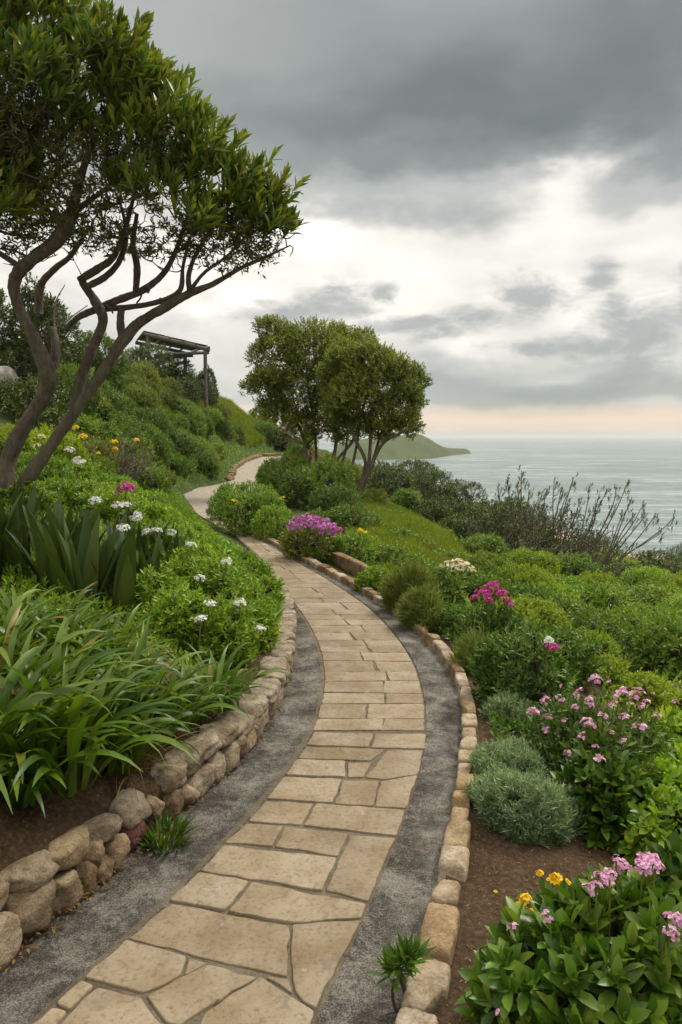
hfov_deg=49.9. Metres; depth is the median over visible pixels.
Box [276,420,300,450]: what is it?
bush
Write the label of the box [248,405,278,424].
bush
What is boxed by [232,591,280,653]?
bush
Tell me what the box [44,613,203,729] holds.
lily clump
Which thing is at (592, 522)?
dry bush
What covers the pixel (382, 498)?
bush
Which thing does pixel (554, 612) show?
bush
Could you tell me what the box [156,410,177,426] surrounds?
bush
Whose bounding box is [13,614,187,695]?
lily clump
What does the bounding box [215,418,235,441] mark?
bush
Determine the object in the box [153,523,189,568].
broad leaf clump
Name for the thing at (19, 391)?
bush
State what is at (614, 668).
bush
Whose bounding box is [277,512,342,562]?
flowering shrub
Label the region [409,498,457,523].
bush
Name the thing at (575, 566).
bush
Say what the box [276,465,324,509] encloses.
bush
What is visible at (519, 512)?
dry bush
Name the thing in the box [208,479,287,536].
bush
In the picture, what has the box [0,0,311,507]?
windswept tree
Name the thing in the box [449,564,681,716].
slope herbs
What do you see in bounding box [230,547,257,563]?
bush
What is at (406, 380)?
round headed tree
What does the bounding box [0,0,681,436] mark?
sky
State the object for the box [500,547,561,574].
bush
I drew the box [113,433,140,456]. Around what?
bush
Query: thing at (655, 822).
bush
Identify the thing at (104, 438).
bush
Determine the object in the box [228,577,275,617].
bush
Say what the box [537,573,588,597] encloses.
bush
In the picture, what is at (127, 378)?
bush
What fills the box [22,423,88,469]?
bush
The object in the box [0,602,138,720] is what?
lily clump
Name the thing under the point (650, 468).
sea
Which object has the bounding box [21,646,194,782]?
lily clump
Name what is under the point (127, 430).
bush
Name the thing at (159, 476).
bush
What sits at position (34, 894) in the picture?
stone wall
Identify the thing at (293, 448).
bush
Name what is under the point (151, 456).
bush
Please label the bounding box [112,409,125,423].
bush
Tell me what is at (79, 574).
broad leaf clump
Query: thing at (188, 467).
bush
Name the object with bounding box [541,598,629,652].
bush
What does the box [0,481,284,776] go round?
raised bed herbs
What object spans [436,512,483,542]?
bush
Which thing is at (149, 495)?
bush
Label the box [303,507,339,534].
bush
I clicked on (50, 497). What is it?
bush
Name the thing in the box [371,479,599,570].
shoulder herbs
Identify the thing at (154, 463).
bush
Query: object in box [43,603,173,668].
lily clump
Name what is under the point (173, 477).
bush
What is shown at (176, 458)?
bush
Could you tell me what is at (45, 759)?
lily clump
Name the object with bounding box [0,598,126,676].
lily clump
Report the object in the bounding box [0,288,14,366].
bush
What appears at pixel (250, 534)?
stone kerb
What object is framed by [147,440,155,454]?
bush
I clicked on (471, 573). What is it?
bush
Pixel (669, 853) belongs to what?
bush
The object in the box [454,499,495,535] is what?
bush
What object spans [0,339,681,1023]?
terrain
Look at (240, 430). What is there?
bush
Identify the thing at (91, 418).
bush
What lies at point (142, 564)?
broad leaf clump
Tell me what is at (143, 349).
bush
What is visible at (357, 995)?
gravel strip
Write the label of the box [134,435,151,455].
bush
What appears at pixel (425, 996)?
stone kerb
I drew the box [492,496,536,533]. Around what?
bush
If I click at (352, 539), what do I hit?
bush
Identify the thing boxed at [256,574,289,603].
bush
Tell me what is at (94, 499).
white flower
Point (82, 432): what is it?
bush
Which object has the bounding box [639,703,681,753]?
bush
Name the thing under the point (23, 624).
lily clump
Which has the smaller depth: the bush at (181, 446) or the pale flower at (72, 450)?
the pale flower at (72, 450)
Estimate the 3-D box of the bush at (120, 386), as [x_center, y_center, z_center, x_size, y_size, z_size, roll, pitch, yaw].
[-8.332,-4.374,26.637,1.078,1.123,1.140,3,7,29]
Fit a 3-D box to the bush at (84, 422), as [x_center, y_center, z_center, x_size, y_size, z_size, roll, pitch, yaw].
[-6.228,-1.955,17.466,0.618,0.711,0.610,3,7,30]
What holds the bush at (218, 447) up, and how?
on the terrain at (42, 831)
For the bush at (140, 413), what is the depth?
27.10 m
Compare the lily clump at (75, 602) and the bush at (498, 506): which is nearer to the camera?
the lily clump at (75, 602)
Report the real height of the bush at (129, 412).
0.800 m
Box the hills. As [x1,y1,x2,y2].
[333,434,470,459]
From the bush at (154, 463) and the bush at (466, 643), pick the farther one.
the bush at (154, 463)
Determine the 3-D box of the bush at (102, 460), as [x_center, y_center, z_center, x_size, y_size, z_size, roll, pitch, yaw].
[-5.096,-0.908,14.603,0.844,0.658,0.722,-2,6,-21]
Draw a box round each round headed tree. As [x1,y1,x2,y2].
[238,313,381,482]
[313,336,432,492]
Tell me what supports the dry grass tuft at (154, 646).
on the terrain at (42, 831)
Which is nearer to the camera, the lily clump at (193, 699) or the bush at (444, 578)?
the lily clump at (193, 699)
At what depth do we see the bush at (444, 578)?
10.00 m
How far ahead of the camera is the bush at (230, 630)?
6.07 m
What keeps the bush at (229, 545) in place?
on the terrain at (42, 831)
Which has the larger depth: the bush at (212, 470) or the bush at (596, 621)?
the bush at (212, 470)
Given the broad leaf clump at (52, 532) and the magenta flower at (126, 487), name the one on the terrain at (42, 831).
the broad leaf clump at (52, 532)
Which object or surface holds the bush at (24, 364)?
on the terrain at (42, 831)
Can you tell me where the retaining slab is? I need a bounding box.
[331,552,368,576]
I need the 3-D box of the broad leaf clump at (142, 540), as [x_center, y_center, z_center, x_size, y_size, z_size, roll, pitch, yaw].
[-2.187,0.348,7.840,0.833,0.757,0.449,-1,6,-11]
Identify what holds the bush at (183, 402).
on the terrain at (42, 831)
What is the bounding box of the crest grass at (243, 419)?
[154,380,278,446]
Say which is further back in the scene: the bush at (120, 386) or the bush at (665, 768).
the bush at (120, 386)
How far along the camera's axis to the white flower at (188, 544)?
7.31 m
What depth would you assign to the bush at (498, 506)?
39.59 m
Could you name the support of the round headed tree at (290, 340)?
on the terrain at (42, 831)
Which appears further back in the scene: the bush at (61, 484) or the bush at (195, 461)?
the bush at (195, 461)
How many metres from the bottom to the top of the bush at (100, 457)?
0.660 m
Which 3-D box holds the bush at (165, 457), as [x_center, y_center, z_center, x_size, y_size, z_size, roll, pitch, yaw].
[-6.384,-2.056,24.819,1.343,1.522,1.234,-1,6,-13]
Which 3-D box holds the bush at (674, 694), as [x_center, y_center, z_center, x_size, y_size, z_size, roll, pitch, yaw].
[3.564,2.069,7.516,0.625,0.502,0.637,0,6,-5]
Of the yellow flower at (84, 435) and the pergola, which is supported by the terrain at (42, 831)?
the pergola
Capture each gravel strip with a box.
[0,576,323,1023]
[260,540,461,1023]
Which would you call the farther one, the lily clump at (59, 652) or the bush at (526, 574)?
the bush at (526, 574)
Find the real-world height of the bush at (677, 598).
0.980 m
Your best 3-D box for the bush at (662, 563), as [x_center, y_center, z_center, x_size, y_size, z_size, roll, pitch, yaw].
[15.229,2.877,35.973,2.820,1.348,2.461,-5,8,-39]
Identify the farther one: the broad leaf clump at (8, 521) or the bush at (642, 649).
the bush at (642, 649)
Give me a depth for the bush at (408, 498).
32.55 m
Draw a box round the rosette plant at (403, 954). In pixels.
[367,931,436,1012]
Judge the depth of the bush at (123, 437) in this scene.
19.13 m
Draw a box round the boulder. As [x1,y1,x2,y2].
[0,366,17,384]
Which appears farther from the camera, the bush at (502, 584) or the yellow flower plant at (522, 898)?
the bush at (502, 584)
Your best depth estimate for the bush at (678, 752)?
4.81 m
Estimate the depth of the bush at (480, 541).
16.86 m
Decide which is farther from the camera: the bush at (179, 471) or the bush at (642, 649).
the bush at (179, 471)
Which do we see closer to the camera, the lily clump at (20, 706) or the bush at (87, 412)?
the lily clump at (20, 706)
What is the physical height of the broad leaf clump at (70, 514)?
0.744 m
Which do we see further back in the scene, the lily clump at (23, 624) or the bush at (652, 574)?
the bush at (652, 574)
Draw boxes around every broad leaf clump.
[0,491,22,553]
[0,497,38,580]
[2,482,55,553]
[2,495,104,593]
[22,502,106,592]
[22,505,139,607]
[43,498,82,538]
[53,503,134,548]
[89,519,135,616]
[100,514,174,563]
[102,526,131,546]
[127,530,159,576]
[153,520,182,553]
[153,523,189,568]
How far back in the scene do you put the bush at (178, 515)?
11.49 m
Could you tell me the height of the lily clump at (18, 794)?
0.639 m
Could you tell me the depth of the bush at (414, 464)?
53.86 m
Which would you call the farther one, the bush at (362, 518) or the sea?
the sea
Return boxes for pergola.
[135,331,209,407]
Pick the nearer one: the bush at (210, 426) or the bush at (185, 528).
the bush at (185, 528)
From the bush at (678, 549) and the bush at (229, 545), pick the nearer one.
the bush at (229, 545)
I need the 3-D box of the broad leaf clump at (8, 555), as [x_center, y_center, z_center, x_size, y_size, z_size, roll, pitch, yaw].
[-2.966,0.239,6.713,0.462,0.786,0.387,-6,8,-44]
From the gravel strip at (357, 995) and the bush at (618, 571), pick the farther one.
the bush at (618, 571)
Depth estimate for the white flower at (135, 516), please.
7.50 m
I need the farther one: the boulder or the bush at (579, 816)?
the boulder
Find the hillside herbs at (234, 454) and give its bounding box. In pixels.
[15,363,275,488]
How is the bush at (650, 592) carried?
on the terrain at (42, 831)
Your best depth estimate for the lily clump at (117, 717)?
3.85 m
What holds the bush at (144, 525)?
on the terrain at (42, 831)
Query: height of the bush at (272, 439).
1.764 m
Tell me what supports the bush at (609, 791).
on the terrain at (42, 831)
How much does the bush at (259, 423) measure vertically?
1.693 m
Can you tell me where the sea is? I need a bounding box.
[298,437,681,556]
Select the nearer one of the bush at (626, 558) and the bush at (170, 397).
the bush at (626, 558)
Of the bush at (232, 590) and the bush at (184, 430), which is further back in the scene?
the bush at (184, 430)
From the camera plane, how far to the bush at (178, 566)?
7.38 m
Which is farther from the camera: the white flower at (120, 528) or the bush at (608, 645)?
the bush at (608, 645)
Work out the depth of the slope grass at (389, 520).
17.02 m
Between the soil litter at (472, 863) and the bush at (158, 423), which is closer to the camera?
the soil litter at (472, 863)
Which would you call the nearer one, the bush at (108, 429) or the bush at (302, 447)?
the bush at (108, 429)
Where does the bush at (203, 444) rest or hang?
on the terrain at (42, 831)
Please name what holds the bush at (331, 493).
on the terrain at (42, 831)
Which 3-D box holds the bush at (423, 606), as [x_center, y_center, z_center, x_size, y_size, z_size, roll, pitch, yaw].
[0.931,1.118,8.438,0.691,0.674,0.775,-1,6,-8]
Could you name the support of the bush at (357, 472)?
on the terrain at (42, 831)
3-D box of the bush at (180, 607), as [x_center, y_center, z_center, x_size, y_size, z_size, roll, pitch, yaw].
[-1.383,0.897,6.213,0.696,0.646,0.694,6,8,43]
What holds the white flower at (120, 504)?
on the raised bed herbs at (180, 503)
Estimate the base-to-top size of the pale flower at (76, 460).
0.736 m
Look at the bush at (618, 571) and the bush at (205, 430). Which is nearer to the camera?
the bush at (618, 571)
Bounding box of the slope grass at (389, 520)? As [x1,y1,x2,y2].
[336,494,471,581]
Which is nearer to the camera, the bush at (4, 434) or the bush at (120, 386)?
the bush at (4, 434)
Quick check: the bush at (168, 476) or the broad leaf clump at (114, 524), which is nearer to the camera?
the broad leaf clump at (114, 524)
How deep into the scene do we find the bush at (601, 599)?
13.51 m
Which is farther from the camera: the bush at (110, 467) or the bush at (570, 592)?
the bush at (110, 467)
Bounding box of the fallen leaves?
[0,678,292,972]
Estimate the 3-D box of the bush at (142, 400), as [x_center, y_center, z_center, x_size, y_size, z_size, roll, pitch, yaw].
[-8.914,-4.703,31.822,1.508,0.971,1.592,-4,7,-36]
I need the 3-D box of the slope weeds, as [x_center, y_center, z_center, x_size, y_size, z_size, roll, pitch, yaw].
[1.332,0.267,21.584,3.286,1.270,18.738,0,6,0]
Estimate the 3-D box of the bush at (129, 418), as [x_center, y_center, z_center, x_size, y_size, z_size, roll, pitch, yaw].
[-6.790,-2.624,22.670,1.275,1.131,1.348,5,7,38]
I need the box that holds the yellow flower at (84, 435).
[78,433,87,446]
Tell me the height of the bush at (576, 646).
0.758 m
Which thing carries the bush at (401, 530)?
on the terrain at (42, 831)
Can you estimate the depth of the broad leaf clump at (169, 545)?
8.20 m
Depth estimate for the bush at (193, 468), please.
31.59 m
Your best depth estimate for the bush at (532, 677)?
5.92 m
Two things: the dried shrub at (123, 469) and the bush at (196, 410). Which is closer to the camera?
the dried shrub at (123, 469)
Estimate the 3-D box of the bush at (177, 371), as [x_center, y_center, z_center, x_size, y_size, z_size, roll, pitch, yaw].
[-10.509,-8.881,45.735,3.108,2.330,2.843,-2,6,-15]
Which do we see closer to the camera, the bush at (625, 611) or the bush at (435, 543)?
the bush at (625, 611)
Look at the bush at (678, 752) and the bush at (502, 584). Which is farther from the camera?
the bush at (502, 584)
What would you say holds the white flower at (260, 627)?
on the terrain at (42, 831)
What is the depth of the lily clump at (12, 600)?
5.18 m
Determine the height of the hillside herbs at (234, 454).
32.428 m
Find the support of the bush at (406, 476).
on the terrain at (42, 831)
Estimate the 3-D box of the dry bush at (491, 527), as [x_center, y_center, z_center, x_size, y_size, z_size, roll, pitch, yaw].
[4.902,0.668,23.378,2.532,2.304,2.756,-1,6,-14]
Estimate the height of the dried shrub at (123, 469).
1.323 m
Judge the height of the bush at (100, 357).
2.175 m
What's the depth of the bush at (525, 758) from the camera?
4.62 m
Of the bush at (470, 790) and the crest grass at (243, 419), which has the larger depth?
the crest grass at (243, 419)
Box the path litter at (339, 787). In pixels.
[25,628,457,1000]
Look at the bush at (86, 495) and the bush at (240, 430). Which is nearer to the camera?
the bush at (86, 495)
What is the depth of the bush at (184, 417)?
36.02 m
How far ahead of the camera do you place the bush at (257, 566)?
9.96 m
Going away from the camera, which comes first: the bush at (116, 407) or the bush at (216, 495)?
the bush at (216, 495)
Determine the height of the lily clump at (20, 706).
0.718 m
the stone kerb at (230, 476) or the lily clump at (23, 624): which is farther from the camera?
the stone kerb at (230, 476)
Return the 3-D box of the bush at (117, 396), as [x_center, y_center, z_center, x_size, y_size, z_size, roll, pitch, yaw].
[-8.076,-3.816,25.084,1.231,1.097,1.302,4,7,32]
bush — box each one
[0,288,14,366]
[0,372,69,430]
[0,422,36,464]
[0,479,58,511]
[1,272,74,386]
[15,449,76,491]
[19,298,89,377]
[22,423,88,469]
[34,358,105,413]
[36,475,99,511]
[48,456,105,489]
[55,478,134,522]
[66,432,116,462]
[68,330,132,383]
[69,416,92,433]
[70,415,120,439]
[75,419,96,436]
[77,430,98,440]
[81,413,101,426]
[82,406,97,421]
[86,451,106,473]
[87,387,106,413]
[87,470,141,500]
[91,372,115,397]
[91,403,119,424]
[91,433,115,449]
[92,454,110,464]
[96,456,116,477]
[96,492,170,528]
[102,386,128,410]
[103,391,111,402]
[106,376,128,396]
[110,397,127,415]
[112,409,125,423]
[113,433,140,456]
[116,374,148,392]
[116,429,128,447]
[118,423,145,452]
[119,410,147,432]
[119,452,142,468]
[122,359,162,397]
[123,517,183,560]
[124,341,176,378]
[124,382,161,409]
[124,396,137,412]
[125,406,136,421]
[127,464,170,495]
[130,394,153,412]
[131,487,170,505]
[131,581,217,651]
[134,404,170,433]
[134,406,148,425]
[134,429,150,451]
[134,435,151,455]
[134,562,189,620]
[137,449,163,466]
[139,423,168,454]
[141,459,164,471]
[141,501,188,532]
[147,429,172,467]
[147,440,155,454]
[147,522,218,567]
[148,464,173,492]
[155,417,173,436]
[156,351,196,382]
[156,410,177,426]
[158,388,179,410]
[160,539,243,601]
[161,376,183,395]
[162,467,177,488]
[164,427,200,457]
[164,438,175,453]
[166,375,202,402]
[167,450,182,465]
[168,455,186,476]
[168,522,205,540]
[169,437,193,457]
[170,399,204,430]
[171,414,189,431]
[175,396,192,414]
[175,411,189,425]
[176,372,199,389]
[176,425,193,435]
[176,455,195,474]
[181,454,193,478]
[181,520,205,532]
[182,452,197,473]
[182,563,256,614]
[185,593,262,667]
[186,416,207,434]
[187,419,205,437]
[190,378,219,405]
[192,435,217,468]
[192,536,247,578]
[198,364,218,405]
[200,413,214,435]
[200,452,222,468]
[200,459,221,476]
[201,406,223,425]
[203,531,224,542]
[205,441,228,460]
[206,481,241,519]
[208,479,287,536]
[215,403,232,417]
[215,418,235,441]
[220,541,242,551]
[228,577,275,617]
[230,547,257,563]
[231,425,246,443]
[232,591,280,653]
[242,556,274,578]
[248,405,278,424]
[250,503,296,540]
[252,419,273,437]
[255,416,272,424]
[255,424,289,446]
[255,462,276,488]
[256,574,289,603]
[259,449,310,502]
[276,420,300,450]
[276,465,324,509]
[280,444,312,477]
[282,438,318,466]
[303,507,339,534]
[306,482,363,514]
[309,453,356,500]
[311,450,341,483]
[318,526,384,566]
[327,502,381,534]
[331,456,362,491]
[353,564,394,592]
[358,487,390,503]
[359,540,409,563]
[360,459,395,485]
[365,464,417,496]
[366,520,388,526]
[374,558,446,613]
[386,551,439,570]
[389,488,423,509]
[389,525,416,536]
[390,457,436,486]
[393,460,460,505]
[393,583,447,632]
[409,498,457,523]
[411,561,469,606]
[413,493,464,523]
[414,537,444,551]
[429,478,489,517]
[429,558,496,606]
[431,546,459,558]
[435,604,476,639]
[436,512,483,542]
[443,622,497,677]
[453,581,536,659]
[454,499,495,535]
[455,532,509,558]
[455,962,533,1023]
[456,498,534,551]
[457,549,515,581]
[459,760,523,810]
[464,617,574,719]
[466,733,550,779]
[468,577,540,610]
[469,768,578,848]
[472,498,512,526]
[478,688,535,729]
[482,465,569,558]
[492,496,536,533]
[493,561,554,589]
[493,592,572,634]
[497,579,572,629]
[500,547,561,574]
[503,501,585,556]
[509,472,588,557]
[523,579,581,612]
[532,479,631,566]
[536,621,609,688]
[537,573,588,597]
[540,778,588,836]
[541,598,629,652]
[543,550,601,579]
[548,743,652,855]
[560,495,676,571]
[563,534,614,561]
[570,625,622,665]
[571,578,634,623]
[575,569,621,596]
[578,549,643,572]
[584,652,630,692]
[593,560,646,585]
[599,601,681,641]
[604,579,681,617]
[609,670,676,711]
[613,776,681,863]
[613,828,681,992]
[619,565,673,593]
[619,609,681,680]
[628,547,681,579]
[628,749,681,817]
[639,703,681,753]
[640,558,679,571]
[653,592,681,616]
[656,570,681,596]
[656,687,681,712]
[663,735,681,776]
[667,542,681,570]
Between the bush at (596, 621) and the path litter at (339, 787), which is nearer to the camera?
the path litter at (339, 787)
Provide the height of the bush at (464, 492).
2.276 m
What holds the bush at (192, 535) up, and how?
on the terrain at (42, 831)
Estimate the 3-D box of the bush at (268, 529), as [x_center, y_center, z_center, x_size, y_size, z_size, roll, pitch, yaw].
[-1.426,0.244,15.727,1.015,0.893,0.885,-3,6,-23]
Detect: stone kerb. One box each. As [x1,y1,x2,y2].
[208,499,260,539]
[224,453,282,481]
[262,536,477,1023]
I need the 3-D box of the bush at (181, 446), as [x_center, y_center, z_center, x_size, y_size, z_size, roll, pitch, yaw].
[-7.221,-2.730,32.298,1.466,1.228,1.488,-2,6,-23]
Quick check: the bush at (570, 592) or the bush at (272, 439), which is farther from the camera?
the bush at (272, 439)
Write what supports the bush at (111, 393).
on the terrain at (42, 831)
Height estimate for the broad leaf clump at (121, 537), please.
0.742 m
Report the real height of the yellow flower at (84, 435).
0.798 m
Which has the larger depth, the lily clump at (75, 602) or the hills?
the hills
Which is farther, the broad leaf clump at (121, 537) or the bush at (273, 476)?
the bush at (273, 476)
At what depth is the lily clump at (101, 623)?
5.16 m
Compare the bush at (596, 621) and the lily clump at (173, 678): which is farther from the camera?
the bush at (596, 621)
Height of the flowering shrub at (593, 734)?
0.891 m
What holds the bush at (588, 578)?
on the terrain at (42, 831)
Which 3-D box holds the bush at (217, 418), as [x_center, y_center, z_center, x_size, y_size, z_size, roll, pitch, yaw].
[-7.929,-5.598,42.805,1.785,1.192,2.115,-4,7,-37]
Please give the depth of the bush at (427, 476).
37.31 m
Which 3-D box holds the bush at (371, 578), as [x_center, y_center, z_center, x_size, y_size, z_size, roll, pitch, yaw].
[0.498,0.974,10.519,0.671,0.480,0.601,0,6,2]
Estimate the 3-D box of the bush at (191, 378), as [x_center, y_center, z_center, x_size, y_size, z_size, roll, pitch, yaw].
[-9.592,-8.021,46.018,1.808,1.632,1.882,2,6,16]
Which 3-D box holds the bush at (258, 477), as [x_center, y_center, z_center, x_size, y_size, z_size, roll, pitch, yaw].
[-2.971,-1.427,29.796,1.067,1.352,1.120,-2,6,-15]
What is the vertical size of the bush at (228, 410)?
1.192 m
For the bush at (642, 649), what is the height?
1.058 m
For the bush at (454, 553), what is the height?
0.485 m
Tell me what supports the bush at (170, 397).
on the terrain at (42, 831)
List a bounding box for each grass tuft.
[95,428,147,467]
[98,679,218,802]
[113,631,177,660]
[138,807,203,855]
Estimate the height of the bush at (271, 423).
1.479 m
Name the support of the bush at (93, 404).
on the terrain at (42, 831)
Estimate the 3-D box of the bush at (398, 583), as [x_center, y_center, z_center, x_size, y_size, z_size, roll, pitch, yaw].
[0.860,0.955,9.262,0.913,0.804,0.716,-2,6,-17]
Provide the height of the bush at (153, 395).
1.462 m
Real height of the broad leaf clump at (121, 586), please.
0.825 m
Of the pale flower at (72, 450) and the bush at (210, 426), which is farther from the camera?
the bush at (210, 426)
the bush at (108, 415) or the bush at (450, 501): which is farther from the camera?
the bush at (450, 501)
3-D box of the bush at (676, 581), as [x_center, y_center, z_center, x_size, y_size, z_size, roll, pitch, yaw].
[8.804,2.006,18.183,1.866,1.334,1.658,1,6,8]
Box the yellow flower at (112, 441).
[110,439,117,467]
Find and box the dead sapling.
[51,285,87,327]
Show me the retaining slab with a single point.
(348, 564)
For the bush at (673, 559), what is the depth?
32.98 m
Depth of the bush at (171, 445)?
28.62 m
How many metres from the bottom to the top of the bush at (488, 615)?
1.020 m
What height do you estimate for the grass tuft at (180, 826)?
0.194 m
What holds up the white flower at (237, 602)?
on the terrain at (42, 831)
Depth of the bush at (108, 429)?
17.71 m
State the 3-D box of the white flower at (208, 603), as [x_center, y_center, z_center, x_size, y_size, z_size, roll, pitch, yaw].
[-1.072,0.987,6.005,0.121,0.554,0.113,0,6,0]
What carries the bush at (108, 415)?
on the terrain at (42, 831)
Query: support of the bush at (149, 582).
on the terrain at (42, 831)
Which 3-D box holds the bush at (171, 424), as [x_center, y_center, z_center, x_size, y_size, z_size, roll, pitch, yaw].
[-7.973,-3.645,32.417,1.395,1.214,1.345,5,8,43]
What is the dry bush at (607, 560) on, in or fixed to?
on the terrain at (42, 831)
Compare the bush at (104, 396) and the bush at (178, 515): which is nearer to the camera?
the bush at (178, 515)
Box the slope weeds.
[344,495,468,571]
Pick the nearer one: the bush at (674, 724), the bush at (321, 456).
the bush at (674, 724)
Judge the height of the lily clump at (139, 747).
0.719 m
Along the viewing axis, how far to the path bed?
3.64 m
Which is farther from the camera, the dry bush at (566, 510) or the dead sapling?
the dry bush at (566, 510)
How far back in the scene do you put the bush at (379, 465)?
39.71 m
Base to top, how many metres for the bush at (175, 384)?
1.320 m
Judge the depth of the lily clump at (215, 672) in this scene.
5.36 m
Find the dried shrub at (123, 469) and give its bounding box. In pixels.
[85,436,155,480]
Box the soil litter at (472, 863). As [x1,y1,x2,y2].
[0,652,624,1023]
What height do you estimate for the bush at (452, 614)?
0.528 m
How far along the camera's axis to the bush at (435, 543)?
15.78 m
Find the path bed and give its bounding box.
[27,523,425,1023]
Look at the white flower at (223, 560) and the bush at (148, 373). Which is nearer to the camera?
the white flower at (223, 560)
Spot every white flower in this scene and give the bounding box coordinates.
[88,496,101,531]
[111,501,123,521]
[116,523,130,543]
[121,501,132,533]
[130,514,142,526]
[141,527,152,558]
[151,527,162,535]
[165,529,175,543]
[185,542,196,571]
[193,574,205,594]
[194,614,207,651]
[203,599,216,645]
[221,557,231,580]
[233,598,245,655]
[254,624,265,669]
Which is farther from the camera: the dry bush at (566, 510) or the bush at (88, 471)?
the dry bush at (566, 510)
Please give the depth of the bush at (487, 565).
14.25 m
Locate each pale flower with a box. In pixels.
[65,446,74,458]
[71,456,85,480]
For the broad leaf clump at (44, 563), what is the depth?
6.51 m
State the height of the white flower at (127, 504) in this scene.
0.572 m
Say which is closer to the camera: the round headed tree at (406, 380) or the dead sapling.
the dead sapling
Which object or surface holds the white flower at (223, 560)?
on the terrain at (42, 831)
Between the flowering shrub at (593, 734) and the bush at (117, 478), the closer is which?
the flowering shrub at (593, 734)
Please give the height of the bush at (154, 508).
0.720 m
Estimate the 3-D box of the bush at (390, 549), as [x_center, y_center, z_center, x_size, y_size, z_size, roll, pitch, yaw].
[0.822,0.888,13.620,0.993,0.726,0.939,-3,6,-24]
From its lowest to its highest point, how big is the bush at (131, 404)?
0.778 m
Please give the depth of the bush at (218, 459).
34.80 m
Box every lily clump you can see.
[0,575,83,642]
[0,589,84,689]
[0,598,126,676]
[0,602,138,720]
[0,616,181,727]
[0,633,189,783]
[0,642,120,813]
[0,647,209,797]
[0,663,142,815]
[2,581,122,640]
[6,599,159,662]
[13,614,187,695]
[21,627,211,799]
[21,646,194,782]
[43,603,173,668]
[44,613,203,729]
[109,650,249,746]
[156,658,261,730]
[163,642,293,713]
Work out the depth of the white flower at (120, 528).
6.50 m
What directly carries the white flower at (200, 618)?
on the terrain at (42, 831)
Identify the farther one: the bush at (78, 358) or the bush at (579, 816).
the bush at (78, 358)
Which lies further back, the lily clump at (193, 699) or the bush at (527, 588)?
the bush at (527, 588)
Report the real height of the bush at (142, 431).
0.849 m
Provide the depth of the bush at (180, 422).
35.70 m
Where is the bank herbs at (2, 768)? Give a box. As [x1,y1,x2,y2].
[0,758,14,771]
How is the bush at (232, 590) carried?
on the terrain at (42, 831)
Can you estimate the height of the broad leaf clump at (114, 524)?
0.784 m
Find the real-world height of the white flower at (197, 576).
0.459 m
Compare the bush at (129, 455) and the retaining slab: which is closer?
the retaining slab
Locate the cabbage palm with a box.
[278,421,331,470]
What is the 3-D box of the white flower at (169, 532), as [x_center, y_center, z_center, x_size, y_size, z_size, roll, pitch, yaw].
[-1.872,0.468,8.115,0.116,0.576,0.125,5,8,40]
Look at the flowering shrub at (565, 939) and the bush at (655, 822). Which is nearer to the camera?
the flowering shrub at (565, 939)
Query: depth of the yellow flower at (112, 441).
15.38 m
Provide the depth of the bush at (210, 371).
47.54 m
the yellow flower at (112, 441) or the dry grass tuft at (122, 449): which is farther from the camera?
the dry grass tuft at (122, 449)
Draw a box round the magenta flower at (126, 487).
[115,481,134,521]
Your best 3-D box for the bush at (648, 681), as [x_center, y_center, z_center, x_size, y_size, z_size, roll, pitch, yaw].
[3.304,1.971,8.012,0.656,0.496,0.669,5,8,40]
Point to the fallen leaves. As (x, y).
(126, 863)
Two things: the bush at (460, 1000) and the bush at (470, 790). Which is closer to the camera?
the bush at (460, 1000)
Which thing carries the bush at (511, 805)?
on the terrain at (42, 831)
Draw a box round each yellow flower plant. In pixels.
[494,889,536,917]
[535,869,571,891]
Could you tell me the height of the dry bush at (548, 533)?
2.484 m
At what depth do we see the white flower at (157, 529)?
7.84 m
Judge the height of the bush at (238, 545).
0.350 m
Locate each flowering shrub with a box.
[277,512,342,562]
[454,851,681,1023]
[515,674,677,786]
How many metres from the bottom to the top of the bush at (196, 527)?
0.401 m
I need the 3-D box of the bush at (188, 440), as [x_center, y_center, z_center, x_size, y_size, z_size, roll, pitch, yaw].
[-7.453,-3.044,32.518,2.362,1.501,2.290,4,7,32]
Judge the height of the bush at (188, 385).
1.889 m
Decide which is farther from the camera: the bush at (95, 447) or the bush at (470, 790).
the bush at (95, 447)
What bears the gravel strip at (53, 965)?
on the terrain at (42, 831)
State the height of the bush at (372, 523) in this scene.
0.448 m
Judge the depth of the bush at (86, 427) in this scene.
17.48 m
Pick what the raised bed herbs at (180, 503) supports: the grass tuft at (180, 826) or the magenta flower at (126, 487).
the magenta flower at (126, 487)
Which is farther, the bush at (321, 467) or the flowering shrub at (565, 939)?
the bush at (321, 467)
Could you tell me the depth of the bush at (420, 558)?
12.94 m
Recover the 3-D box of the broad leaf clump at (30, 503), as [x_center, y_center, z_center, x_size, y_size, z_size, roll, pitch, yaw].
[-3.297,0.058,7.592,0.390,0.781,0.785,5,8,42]
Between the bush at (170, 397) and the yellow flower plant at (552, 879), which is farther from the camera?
the bush at (170, 397)
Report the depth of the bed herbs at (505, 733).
5.51 m
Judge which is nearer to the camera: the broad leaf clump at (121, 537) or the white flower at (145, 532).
the broad leaf clump at (121, 537)
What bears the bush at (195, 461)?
on the terrain at (42, 831)
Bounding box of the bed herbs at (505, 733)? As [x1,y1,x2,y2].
[433,596,661,780]
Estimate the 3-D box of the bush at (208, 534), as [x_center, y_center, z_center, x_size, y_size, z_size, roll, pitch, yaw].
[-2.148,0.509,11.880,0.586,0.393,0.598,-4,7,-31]
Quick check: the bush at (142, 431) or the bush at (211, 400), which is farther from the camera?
the bush at (211, 400)
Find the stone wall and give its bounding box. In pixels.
[0,578,296,971]
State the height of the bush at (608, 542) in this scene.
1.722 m

